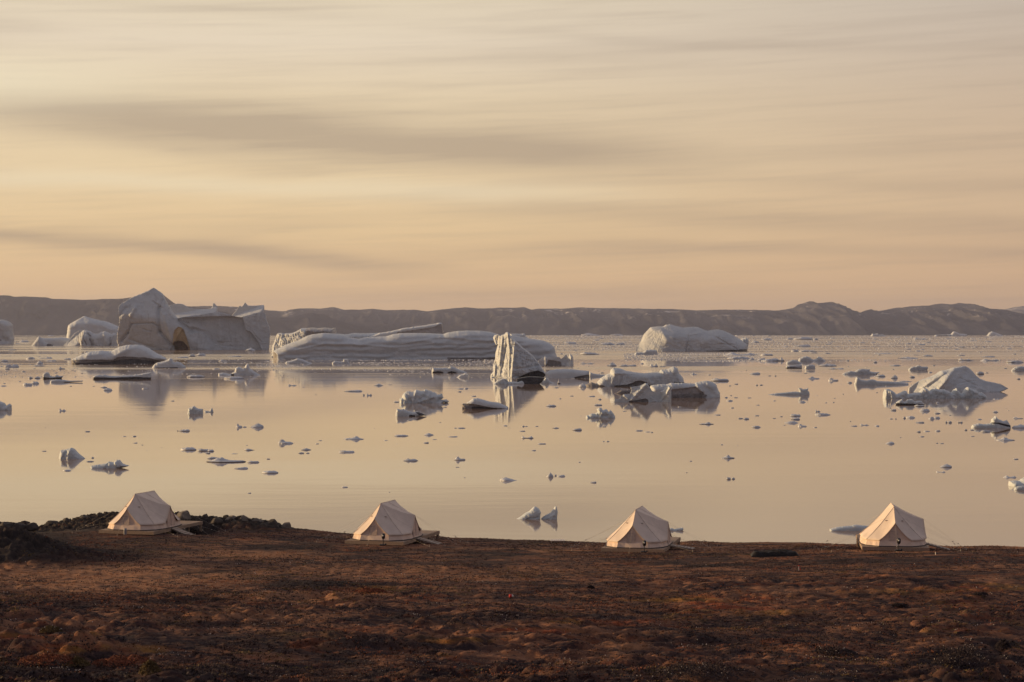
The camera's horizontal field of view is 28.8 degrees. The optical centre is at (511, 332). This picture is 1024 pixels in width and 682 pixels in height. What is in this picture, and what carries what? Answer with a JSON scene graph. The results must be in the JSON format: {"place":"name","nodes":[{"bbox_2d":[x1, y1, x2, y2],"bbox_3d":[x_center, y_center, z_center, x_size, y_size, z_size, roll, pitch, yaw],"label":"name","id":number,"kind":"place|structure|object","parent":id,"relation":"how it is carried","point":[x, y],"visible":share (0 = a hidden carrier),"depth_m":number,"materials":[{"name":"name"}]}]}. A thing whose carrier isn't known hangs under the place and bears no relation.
{"place":"outdoors","nodes":[
{"label":"outdoors","id":0,"kind":"place"},
{"bbox_2d":[0,295,473,334],"bbox_3d":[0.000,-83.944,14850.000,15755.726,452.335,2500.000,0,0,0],"label":"hills","id":1,"kind":"structure","parent":0,"point":[24,315],"depth_m":14427.25,"materials":[{"name":"stone"}]},
{"bbox_2d":[0,335,1023,546],"bbox_3d":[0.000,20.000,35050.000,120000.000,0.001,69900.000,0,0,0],"label":"sea","id":2,"kind":"structure","parent":0,"point":[794,482],"depth_m":355.26,"materials":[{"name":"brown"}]},
{"bbox_2d":[0,401,11,409],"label":"iceberg","id":3,"kind":"object","parent":2,"relation":"on","point":[3,406],"visible":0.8,"depth_m":512.21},
{"bbox_2d":[0,320,13,343],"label":"iceberg","id":4,"kind":"object","parent":2,"relation":"on","point":[6,333],"visible":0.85,"depth_m":3370.46,"materials":[{"name":"ice"}]},
{"bbox_2d":[43,372,62,378],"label":"floe","id":5,"kind":"object","parent":2,"relation":"on","point":[46,375],"visible":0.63,"depth_m":861.23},
{"bbox_2d":[50,379,82,381],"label":"floe","id":6,"kind":"object","parent":2,"relation":"on","point":[56,380],"visible":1,"depth_m":797.90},
{"bbox_2d":[59,448,84,458],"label":"iceberg","id":7,"kind":"object","parent":2,"relation":"on","point":[71,453],"visible":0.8,"depth_m":314.76,"materials":[{"name":"ice"}]},
{"bbox_2d":[32,330,117,345],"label":"iceberg","id":8,"kind":"object","parent":2,"relation":"on","point":[85,338],"visible":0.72,"depth_m":2931.70,"materials":[{"name":"ice"}]},
{"bbox_2d":[67,316,118,343],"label":"iceberg","id":9,"kind":"object","parent":2,"relation":"on","point":[94,326],"visible":0.43,"depth_m":3329.72,"materials":[{"name":"ice"}]},
{"bbox_2d":[91,460,128,467],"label":"iceberg","id":10,"kind":"object","parent":2,"relation":"on","point":[117,464],"visible":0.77,"depth_m":293.11,"materials":[{"name":"ice"}]},
{"bbox_2d":[71,345,166,363],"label":"iceberg","id":11,"kind":"object","parent":2,"relation":"on","point":[133,354],"visible":0.94,"depth_m":1262.89,"materials":[{"name":"ice"}]},
{"bbox_2d":[93,372,151,378],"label":"floe","id":12,"kind":"object","parent":2,"relation":"on","point":[148,375],"visible":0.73,"depth_m":853.73,"materials":[{"name":"ice"}]},
{"bbox_2d":[152,358,185,367],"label":"floe","id":13,"kind":"object","parent":2,"relation":"on","point":[169,363],"visible":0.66,"depth_m":1113.37,"materials":[{"name":"ice"}]},
{"bbox_2d":[181,447,195,449],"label":"floe","id":14,"kind":"object","parent":2,"relation":"on","point":[189,448],"visible":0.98,"depth_m":338.21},
{"bbox_2d":[117,288,269,349],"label":"iceberg","id":15,"kind":"object","parent":2,"relation":"on","point":[151,319],"visible":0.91,"depth_m":2238.00,"materials":[{"name":"ice"}]},
{"bbox_2d":[187,406,202,413],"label":"iceberg","id":16,"kind":"object","parent":2,"relation":"on","point":[193,410],"visible":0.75,"depth_m":489.91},
{"bbox_2d":[187,375,204,376],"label":"floe","id":17,"kind":"object","parent":2,"relation":"on","point":[195,376],"visible":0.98,"depth_m":888.00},
{"bbox_2d":[206,457,245,462],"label":"floe","id":18,"kind":"object","parent":2,"relation":"on","point":[220,460],"visible":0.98,"depth_m":306.57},
{"bbox_2d":[224,376,243,378],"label":"floe","id":19,"kind":"object","parent":2,"relation":"on","point":[237,377],"visible":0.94,"depth_m":856.80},
{"bbox_2d":[218,364,259,374],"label":"floe","id":20,"kind":"object","parent":2,"relation":"on","point":[246,370],"visible":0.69,"depth_m":931.06,"materials":[{"name":"ice"}]},
{"bbox_2d":[251,423,263,426],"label":"floe","id":21,"kind":"object","parent":2,"relation":"on","point":[257,425],"visible":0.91,"depth_m":419.25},
{"bbox_2d":[262,470,277,472],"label":"floe","id":22,"kind":"object","parent":2,"relation":"on","point":[273,471],"visible":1,"depth_m":282.83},
{"bbox_2d":[278,439,292,443],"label":"floe","id":23,"kind":"object","parent":2,"relation":"on","point":[281,441],"visible":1,"depth_m":357.99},
{"bbox_2d":[286,358,309,362],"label":"floe","id":24,"kind":"object","parent":2,"relation":"on","point":[298,360],"visible":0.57,"depth_m":1282.15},
{"bbox_2d":[332,359,349,363],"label":"floe","id":25,"kind":"object","parent":2,"relation":"on","point":[345,361],"visible":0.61,"depth_m":1265.44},
{"bbox_2d":[344,436,361,439],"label":"floe","id":26,"kind":"object","parent":2,"relation":"on","point":[355,438],"visible":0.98,"depth_m":372.16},
{"bbox_2d":[344,390,361,391],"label":"floe","id":27,"kind":"object","parent":2,"relation":"on","point":[353,391],"visible":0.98,"depth_m":673.02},
{"bbox_2d":[396,409,424,415],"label":"floe","id":28,"kind":"object","parent":2,"relation":"on","point":[401,412],"visible":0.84,"depth_m":474.99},
{"bbox_2d":[272,323,556,359],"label":"iceberg","id":29,"kind":"object","parent":2,"relation":"on","point":[430,341],"visible":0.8,"depth_m":1468.75,"materials":[{"name":"ice"}]},
{"bbox_2d":[399,389,448,402],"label":"iceberg","id":30,"kind":"object","parent":2,"relation":"on","point":[423,396],"visible":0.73,"depth_m":563.76,"materials":[{"name":"ice"}]},
{"bbox_2d":[432,366,466,372],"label":"floe","id":31,"kind":"object","parent":2,"relation":"on","point":[450,369],"visible":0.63,"depth_m":984.65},
{"bbox_2d":[458,373,468,376],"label":"floe","id":32,"kind":"object","parent":2,"relation":"on","point":[464,375],"visible":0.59,"depth_m":884.94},
{"bbox_2d":[462,398,507,408],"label":"iceberg","id":33,"kind":"object","parent":2,"relation":"on","point":[475,403],"visible":0.94,"depth_m":522.39,"materials":[{"name":"ice"}]},
{"bbox_2d":[493,379,523,383],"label":"floe","id":34,"kind":"object","parent":2,"relation":"on","point":[502,381],"visible":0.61,"depth_m":771.00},
{"bbox_2d":[500,477,516,480],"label":"floe","id":35,"kind":"object","parent":2,"relation":"on","point":[505,479],"visible":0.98,"depth_m":268.53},
{"bbox_2d":[3,335,1023,447],"bbox_3d":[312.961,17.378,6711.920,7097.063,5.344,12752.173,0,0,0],"label":"brash ice","id":36,"kind":"structure","parent":2,"relation":"on","point":[734,360],"depth_m":2317.81,"materials":[{"name":"ice"}]},
{"bbox_2d":[490,332,544,383],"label":"iceberg","id":37,"kind":"object","parent":2,"relation":"on","point":[515,359],"visible":0.97,"depth_m":878.79,"materials":[{"name":"ice"}]},
{"bbox_2d":[517,506,540,518],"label":"iceberg","id":38,"kind":"object","parent":2,"relation":"on","point":[534,512],"visible":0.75,"depth_m":213.08,"materials":[{"name":"ice"}]},
{"bbox_2d":[542,378,552,382],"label":"floe","id":39,"kind":"object","parent":2,"relation":"on","point":[545,380],"visible":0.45,"depth_m":786.39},
{"bbox_2d":[541,506,557,518],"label":"iceberg","id":40,"kind":"object","parent":2,"relation":"on","point":[553,514],"visible":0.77,"depth_m":213.16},
{"bbox_2d":[538,354,573,365],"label":"iceberg","id":41,"kind":"object","parent":2,"relation":"on","point":[555,361],"visible":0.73,"depth_m":1184.36,"materials":[{"name":"ice"}]},
{"bbox_2d":[545,369,605,377],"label":"iceberg","id":42,"kind":"object","parent":2,"relation":"on","point":[564,373],"visible":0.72,"depth_m":872.16,"materials":[{"name":"ice"}]},
{"bbox_2d":[580,352,598,354],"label":"floe","id":43,"kind":"object","parent":2,"relation":"on","point":[587,353],"visible":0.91,"depth_m":1778.70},
{"bbox_2d":[581,333,599,335],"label":"floe","id":44,"kind":"object","parent":2,"relation":"on","point":[588,334],"visible":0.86,"depth_m":12245.22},
{"bbox_2d":[586,408,614,417],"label":"iceberg","id":45,"kind":"object","parent":2,"relation":"on","point":[602,413],"visible":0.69,"depth_m":465.71,"materials":[{"name":"ice"}]},
{"bbox_2d":[599,342,614,344],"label":"floe","id":46,"kind":"object","parent":2,"relation":"on","point":[608,343],"visible":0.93,"depth_m":3159.97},
{"bbox_2d":[616,389,630,392],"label":"floe","id":47,"kind":"object","parent":2,"relation":"on","point":[625,391],"visible":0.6,"depth_m":652.14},
{"bbox_2d":[586,366,683,385],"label":"iceberg","id":48,"kind":"object","parent":2,"relation":"on","point":[617,377],"visible":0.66,"depth_m":737.04,"materials":[{"name":"ice"}]},
{"bbox_2d":[614,383,671,401],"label":"iceberg","id":49,"kind":"object","parent":2,"relation":"on","point":[644,392],"visible":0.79,"depth_m":573.19,"materials":[{"name":"ice"}]},
{"bbox_2d":[634,350,657,354],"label":"floe","id":50,"kind":"object","parent":2,"relation":"on","point":[649,352],"visible":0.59,"depth_m":1761.78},
{"bbox_2d":[670,527,682,530],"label":"floe","id":51,"kind":"object","parent":2,"relation":"on","point":[677,529],"visible":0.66,"depth_m":200.80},
{"bbox_2d":[650,381,719,397],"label":"iceberg","id":52,"kind":"object","parent":2,"relation":"on","point":[705,389],"visible":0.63,"depth_m":609.27,"materials":[{"name":"ice"}]},
{"bbox_2d":[636,324,748,350],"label":"iceberg","id":53,"kind":"object","parent":2,"relation":"on","point":[668,337],"visible":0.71,"depth_m":2131.13,"materials":[{"name":"ice"}]},
{"bbox_2d":[711,378,728,380],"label":"floe","id":54,"kind":"object","parent":2,"relation":"on","point":[715,379],"visible":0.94,"depth_m":817.65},
{"bbox_2d":[727,356,749,358],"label":"floe","id":55,"kind":"object","parent":2,"relation":"on","point":[739,357],"visible":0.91,"depth_m":1477.65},
{"bbox_2d":[725,352,754,354],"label":"floe","id":56,"kind":"object","parent":2,"relation":"on","point":[731,353],"visible":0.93,"depth_m":1731.09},
{"bbox_2d":[761,358,778,360],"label":"floe","id":57,"kind":"object","parent":2,"relation":"on","point":[774,359],"visible":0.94,"depth_m":1386.71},
{"bbox_2d":[768,388,809,394],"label":"floe","id":58,"kind":"object","parent":2,"relation":"on","point":[803,391],"visible":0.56,"depth_m":639.20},
{"bbox_2d":[786,360,801,363],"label":"floe","id":59,"kind":"object","parent":2,"relation":"on","point":[793,362],"visible":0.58,"depth_m":1276.45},
{"bbox_2d":[786,365,801,367],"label":"floe","id":60,"kind":"object","parent":2,"relation":"on","point":[794,366],"visible":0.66,"depth_m":1103.26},
{"bbox_2d":[793,337,812,339],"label":"floe","id":61,"kind":"object","parent":2,"relation":"on","point":[803,338],"visible":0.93,"depth_m":5371.07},
{"bbox_2d":[805,365,814,368],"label":"floe","id":62,"kind":"object","parent":2,"relation":"on","point":[809,366],"visible":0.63,"depth_m":1088.45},
{"bbox_2d":[798,356,824,360],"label":"floe","id":63,"kind":"object","parent":2,"relation":"on","point":[805,358],"visible":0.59,"depth_m":1379.31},
{"bbox_2d":[819,363,835,365],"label":"floe","id":64,"kind":"object","parent":2,"relation":"on","point":[826,364],"visible":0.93,"depth_m":1176.37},
{"bbox_2d":[829,525,867,530],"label":"iceberg","id":65,"kind":"object","parent":2,"relation":"on","point":[854,528],"visible":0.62,"depth_m":200.62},
{"bbox_2d":[843,369,878,373],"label":"floe","id":66,"kind":"object","parent":2,"relation":"on","point":[863,371],"visible":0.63,"depth_m":948.78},
{"bbox_2d":[854,377,908,384],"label":"floe","id":67,"kind":"object","parent":2,"relation":"on","point":[858,381],"visible":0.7,"depth_m":763.80,"materials":[{"name":"ice"}]},
{"bbox_2d":[898,357,917,358],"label":"floe","id":68,"kind":"object","parent":2,"relation":"on","point":[908,358],"visible":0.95,"depth_m":1517.51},
{"bbox_2d":[895,399,923,404],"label":"floe","id":69,"kind":"object","parent":2,"relation":"on","point":[907,402],"visible":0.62,"depth_m":550.46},
{"bbox_2d":[908,365,927,369],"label":"floe","id":70,"kind":"object","parent":2,"relation":"on","point":[918,367],"visible":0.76,"depth_m":1051.73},
{"bbox_2d":[883,387,986,397],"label":"iceberg","id":71,"kind":"object","parent":2,"relation":"on","point":[967,392],"visible":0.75,"depth_m":603.47,"materials":[{"name":"ice"}]},
{"bbox_2d":[934,332,966,335],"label":"iceberg","id":72,"kind":"object","parent":2,"relation":"on","point":[954,334],"visible":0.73,"depth_m":10404.16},
{"bbox_2d":[908,366,1007,391],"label":"iceberg","id":73,"kind":"object","parent":2,"relation":"on","point":[960,378],"visible":0.84,"depth_m":666.98,"materials":[{"name":"ice"}]},
{"bbox_2d":[971,416,1010,427],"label":"iceberg","id":74,"kind":"object","parent":2,"relation":"on","point":[996,422],"visible":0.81,"depth_m":416.72,"materials":[{"name":"ice"}]},
{"bbox_2d":[987,331,1002,335],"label":"iceberg","id":75,"kind":"object","parent":2,"relation":"on","point":[991,333],"visible":0.87,"depth_m":11785.16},
{"bbox_2d":[997,437,1011,440],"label":"floe","id":76,"kind":"object","parent":2,"relation":"on","point":[1004,439],"visible":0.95,"depth_m":368.49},
{"bbox_2d":[1006,360,1023,362],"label":"floe","id":77,"kind":"object","parent":2,"relation":"on","point":[1014,361],"visible":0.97,"depth_m":1314.74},
{"bbox_2d":[1008,477,1023,489],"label":"iceberg","id":78,"kind":"object","parent":2,"relation":"on","point":[1019,484],"visible":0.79,"depth_m":258.86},
{"bbox_2d":[1011,366,1023,370],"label":"floe","id":79,"kind":"object","parent":2,"relation":"on","point":[1019,368],"visible":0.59,"depth_m":1033.67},
{"bbox_2d":[1012,424,1023,427],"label":"floe","id":80,"kind":"object","parent":2,"relation":"on","point":[1019,426],"visible":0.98,"depth_m":416.31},
{"bbox_2d":[0,511,1023,681],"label":"ground","id":81,"kind":"structure","parent":0,"point":[10,545],"depth_m":101.26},
{"bbox_2d":[0,522,12,526],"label":"boulder","id":82,"kind":"object","parent":81,"relation":"on","point":[6,524],"visible":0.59,"depth_m":134.78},
{"bbox_2d":[13,523,25,529],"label":"boulder","id":83,"kind":"object","parent":81,"relation":"on","point":[20,526],"visible":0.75,"depth_m":134.78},
{"bbox_2d":[26,522,37,531],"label":"boulder","id":84,"kind":"object","parent":81,"relation":"on","point":[32,526],"visible":0.99,"depth_m":134.81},
{"bbox_2d":[17,651,72,666],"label":"shrub","id":85,"kind":"object","parent":81,"relation":"on","point":[31,658],"visible":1,"depth_m":71.19,"materials":[{"name":"plant"}]},
{"bbox_2d":[39,625,61,632],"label":"shrub","id":86,"kind":"object","parent":81,"relation":"on","point":[49,628],"visible":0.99,"depth_m":82.81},
{"bbox_2d":[45,520,57,525],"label":"boulder","id":87,"kind":"object","parent":81,"relation":"on","point":[49,522],"visible":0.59,"depth_m":162.72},
{"bbox_2d":[65,655,90,666],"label":"shrub","id":88,"kind":"object","parent":81,"relation":"on","point":[77,660],"visible":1,"depth_m":71.30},
{"bbox_2d":[91,654,155,666],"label":"shrub","id":89,"kind":"object","parent":81,"relation":"on","point":[117,660],"visible":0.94,"depth_m":71.64,"materials":[{"name":"plant"}]},
{"bbox_2d":[76,491,214,536],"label":"bell tent","id":90,"kind":"object","parent":81,"relation":"on","point":[148,513],"visible":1,"depth_m":152.08,"materials":[{"name":"fabric"}]},
{"bbox_2d":[138,659,162,675],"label":"shrub","id":91,"kind":"object","parent":81,"relation":"on","point":[149,666],"visible":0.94,"depth_m":65.89,"materials":[{"name":"plant"}]},
{"bbox_2d":[177,510,190,520],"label":"boulder","id":92,"kind":"object","parent":81,"relation":"on","point":[182,515],"visible":0.67,"depth_m":160.72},
{"bbox_2d":[211,518,222,524],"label":"boulder","id":93,"kind":"object","parent":81,"relation":"on","point":[218,521],"visible":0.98,"depth_m":159.70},
{"bbox_2d":[240,515,251,520],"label":"boulder","id":94,"kind":"object","parent":81,"relation":"on","point":[244,518],"visible":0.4,"depth_m":160.75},
{"bbox_2d":[266,519,278,526],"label":"boulder","id":95,"kind":"object","parent":81,"relation":"on","point":[272,522],"visible":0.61,"depth_m":159.79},
{"bbox_2d":[281,522,290,528],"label":"boulder","id":96,"kind":"object","parent":81,"relation":"on","point":[286,524],"visible":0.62,"depth_m":159.83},
{"bbox_2d":[353,587,387,593],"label":"shrub","id":97,"kind":"object","parent":81,"relation":"on","point":[367,589],"visible":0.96,"depth_m":110.13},
{"bbox_2d":[380,533,386,545],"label":"lantern post","id":98,"kind":"object","parent":81,"relation":"on","point":[383,537],"visible":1,"depth_m":142.31,"materials":[{"name":"black metal"}]},
{"bbox_2d":[318,500,455,546],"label":"bell tent","id":99,"kind":"object","parent":81,"relation":"on","point":[395,522],"visible":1,"depth_m":147.98,"materials":[{"name":"fabric"}]},
{"bbox_2d":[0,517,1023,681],"bbox_3d":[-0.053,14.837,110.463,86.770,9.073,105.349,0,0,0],"label":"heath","id":100,"kind":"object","parent":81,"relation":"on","point":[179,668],"visible":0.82,"depth_m":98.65,"materials":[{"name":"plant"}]},
{"bbox_2d":[0,515,1023,681],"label":"moss","id":101,"kind":"object","parent":81,"relation":"on","point":[263,608],"visible":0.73,"depth_m":100.48,"materials":[{"name":"plant"}]},
{"bbox_2d":[5,535,1018,681],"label":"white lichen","id":102,"kind":"object","parent":81,"relation":"on","point":[505,619],"visible":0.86,"depth_m":90.63},
{"bbox_2d":[550,539,564,542],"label":"plank landing","id":103,"kind":"object","parent":81,"relation":"on","point":[551,540],"visible":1,"depth_m":154.11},
{"bbox_2d":[568,506,710,551],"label":"bell tent","id":104,"kind":"object","parent":81,"relation":"on","point":[635,529],"visible":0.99,"depth_m":144.01,"materials":[{"name":"fabric"}]},
{"bbox_2d":[641,540,647,552],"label":"lantern post","id":105,"kind":"object","parent":81,"relation":"on","point":[644,545],"visible":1,"depth_m":139.00,"materials":[{"name":"black metal"}]},
{"bbox_2d":[652,661,755,680],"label":"shrub","id":106,"kind":"object","parent":81,"relation":"on","point":[706,667],"visible":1,"depth_m":76.15,"materials":[{"name":"plant"}]},
{"bbox_2d":[750,549,798,556],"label":"rock","id":107,"kind":"object","parent":81,"relation":"on","point":[775,553],"visible":0.98,"depth_m":135.46,"materials":[{"name":"stone"}]},
{"bbox_2d":[811,645,857,656],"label":"shrub","id":108,"kind":"object","parent":81,"relation":"on","point":[832,649],"visible":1,"depth_m":86.27,"materials":[{"name":"plant"}]},
{"bbox_2d":[819,503,966,551],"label":"bell tent","id":109,"kind":"object","parent":81,"relation":"on","point":[887,527],"visible":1,"depth_m":138.88,"materials":[{"name":"fabric"}]},
{"bbox_2d":[895,538,901,550],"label":"lantern post","id":110,"kind":"object","parent":81,"relation":"on","point":[898,541],"visible":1,"depth_m":134.32,"materials":[{"name":"black metal"}]},
{"bbox_2d":[891,602,908,606],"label":"shrub","id":111,"kind":"object","parent":81,"relation":"on","point":[901,604],"visible":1,"depth_m":105.89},
{"bbox_2d":[931,640,989,668],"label":"shrub","id":112,"kind":"object","parent":81,"relation":"on","point":[959,653],"visible":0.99,"depth_m":84.19,"materials":[{"name":"plant"}]},
{"bbox_2d":[972,592,987,595],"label":"shrub","id":113,"kind":"object","parent":81,"relation":"on","point":[979,593],"visible":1,"depth_m":109.89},
{"bbox_2d":[994,639,1011,649],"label":"shrub","id":114,"kind":"object","parent":81,"relation":"on","point":[1003,643],"visible":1,"depth_m":92.29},
{"bbox_2d":[0,0,1023,311],"label":"sky","id":115,"kind":"structure","parent":0,"point":[277,155],"materials":[{"name":"beige"}]},
{"bbox_2d":[189,301,1023,334],"bbox_3d":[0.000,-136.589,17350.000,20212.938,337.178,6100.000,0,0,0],"label":"hills","id":116,"kind":"structure","parent":0,"point":[815,318],"depth_m":16399.18,"materials":[{"name":"stone"}]},
{"bbox_2d":[1005,306,1023,313],"bbox_3d":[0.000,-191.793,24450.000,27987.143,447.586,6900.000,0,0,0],"label":"farthest hills","id":117,"kind":"structure","parent":0,"point":[1019,309],"depth_m":26148.41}
]}

